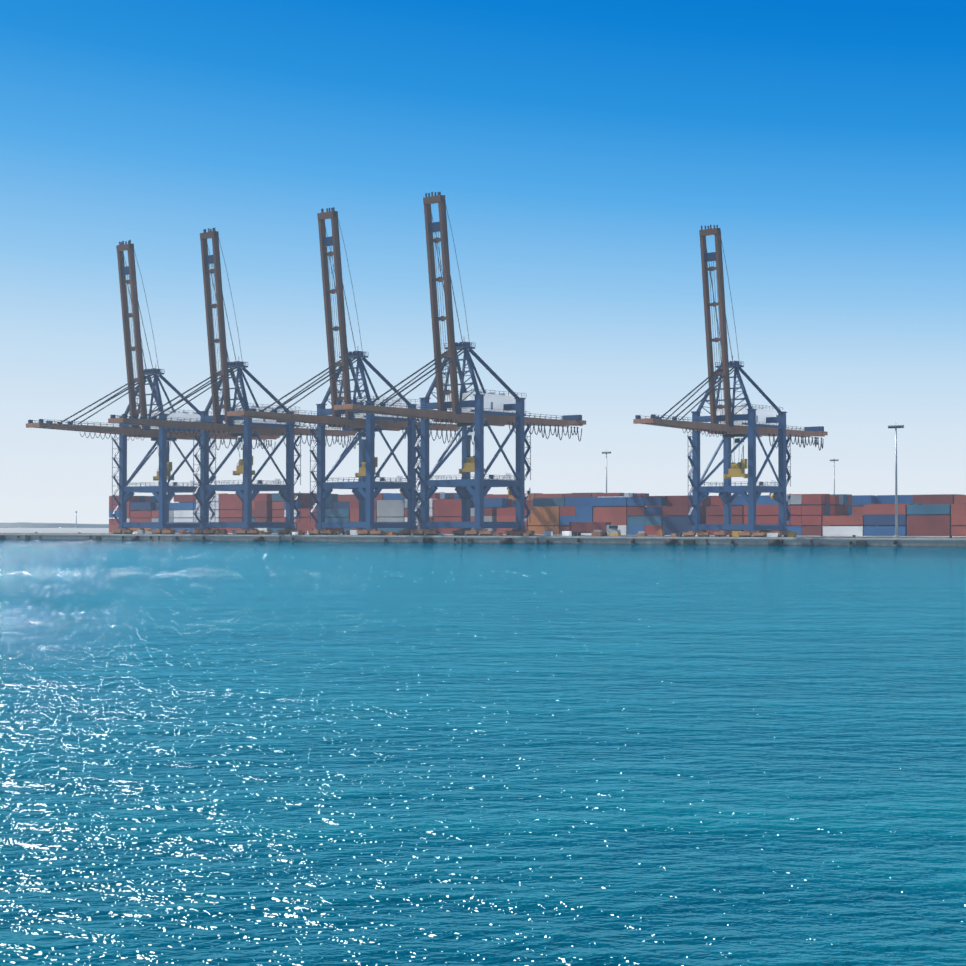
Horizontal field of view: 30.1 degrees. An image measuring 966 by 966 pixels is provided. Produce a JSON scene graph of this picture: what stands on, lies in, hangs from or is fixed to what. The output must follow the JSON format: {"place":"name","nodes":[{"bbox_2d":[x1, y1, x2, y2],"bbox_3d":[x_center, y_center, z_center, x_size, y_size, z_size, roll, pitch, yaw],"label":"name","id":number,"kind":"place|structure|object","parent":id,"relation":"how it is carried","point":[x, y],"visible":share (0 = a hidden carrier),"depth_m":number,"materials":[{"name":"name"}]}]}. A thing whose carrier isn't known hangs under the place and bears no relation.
{"place":"outdoors","nodes":[
{"label":"outdoors","id":0,"kind":"place"},
{"bbox_2d":[0,522,108,526],"bbox_3d":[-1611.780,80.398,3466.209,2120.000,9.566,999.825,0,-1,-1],"label":"shore land","id":1,"kind":"structure","parent":0,"point":[24,524],"depth_m":3007.18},
{"bbox_2d":[0,527,965,965],"bbox_3d":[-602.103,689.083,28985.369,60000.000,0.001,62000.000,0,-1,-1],"label":"sea","id":2,"kind":"structure","parent":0,"point":[258,753],"depth_m":37.27,"materials":[{"name":"liquid"}]},
{"bbox_2d":[0,528,965,546],"bbox_3d":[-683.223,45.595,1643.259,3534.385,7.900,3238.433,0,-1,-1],"label":"quay ground","id":3,"kind":"structure","parent":0,"point":[925,541],"depth_m":485.30,"materials":[{"name":"concrete"}]},
{"bbox_2d":[26,240,279,533],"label":"gantry crane","id":4,"kind":"object","parent":3,"relation":"on","point":[163,491],"visible":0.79,"depth_m":584.78,"materials":[{"name":"blue paint"}]},
{"bbox_2d":[108,228,358,534],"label":"gantry crane","id":5,"kind":"object","parent":3,"relation":"on","point":[244,430],"visible":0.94,"depth_m":560.07,"materials":[{"name":"blue paint"}]},
{"bbox_2d":[315,523,355,533],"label":"terminal truck","id":6,"kind":"object","parent":3,"relation":"on","point":[343,530],"visible":0.1,"depth_m":559.93,"materials":[{"name":"metal"}]},
{"bbox_2d":[227,207,474,534],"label":"gantry crane","id":7,"kind":"object","parent":3,"relation":"on","point":[366,488],"visible":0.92,"depth_m":526.71,"materials":[{"name":"blue paint"}]},
{"bbox_2d":[334,192,585,535],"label":"gantry crane","id":8,"kind":"object","parent":3,"relation":"on","point":[472,413],"visible":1,"depth_m":501.23,"materials":[{"name":"blue paint"}]},
{"bbox_2d":[133,528,795,536],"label":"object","id":9,"kind":"object","parent":3,"relation":"on","point":[660,532],"visible":0.52,"depth_m":492.42,"materials":[{"name":"white paint"}]},
{"bbox_2d":[0,532,965,545],"bbox_3d":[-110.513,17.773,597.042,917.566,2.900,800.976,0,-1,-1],"label":"dock fenders","id":10,"kind":"object","parent":3,"relation":"attached to","point":[667,541],"visible":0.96,"depth_m":481.15,"materials":[{"name":"rubber"}]},
{"bbox_2d":[109,492,965,535],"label":"container yard","id":11,"kind":"structure","parent":3,"relation":"on","point":[837,514],"depth_m":541.05,"materials":[{"name":"metal"}]},
{"bbox_2d":[569,522,619,535],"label":"terminal truck","id":12,"kind":"object","parent":3,"relation":"on","point":[575,528],"visible":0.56,"depth_m":479.58,"materials":[{"name":"metal"}]},
{"bbox_2d":[602,449,610,492],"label":"light mast","id":13,"kind":"object","parent":3,"relation":"on","point":[606,452],"visible":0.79,"depth_m":668.03,"materials":[{"name":"metal"}]},
{"bbox_2d":[633,225,827,536],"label":"gantry crane","id":14,"kind":"object","parent":3,"relation":"on","point":[729,420],"visible":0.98,"depth_m":444.30,"materials":[{"name":"blue paint"}]},
{"bbox_2d":[760,530,770,532],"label":"pickup car","id":15,"kind":"object","parent":3,"relation":"on","point":[765,531],"visible":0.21,"depth_m":441.22,"materials":[{"name":"clear metal"}]},
{"bbox_2d":[830,459,838,493],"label":"light mast","id":16,"kind":"object","parent":3,"relation":"on","point":[834,460],"visible":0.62,"depth_m":746.08,"materials":[{"name":"metal"}]},
{"bbox_2d":[888,425,903,536],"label":"light mast","id":17,"kind":"object","parent":3,"relation":"on","point":[896,498],"visible":0.96,"depth_m":419.80,"materials":[{"name":"metal"}]},
{"bbox_2d":[0,0,965,523],"label":"sky","id":18,"kind":"structure","parent":0,"point":[579,153],"materials":[{"name":"blue"}]}
]}

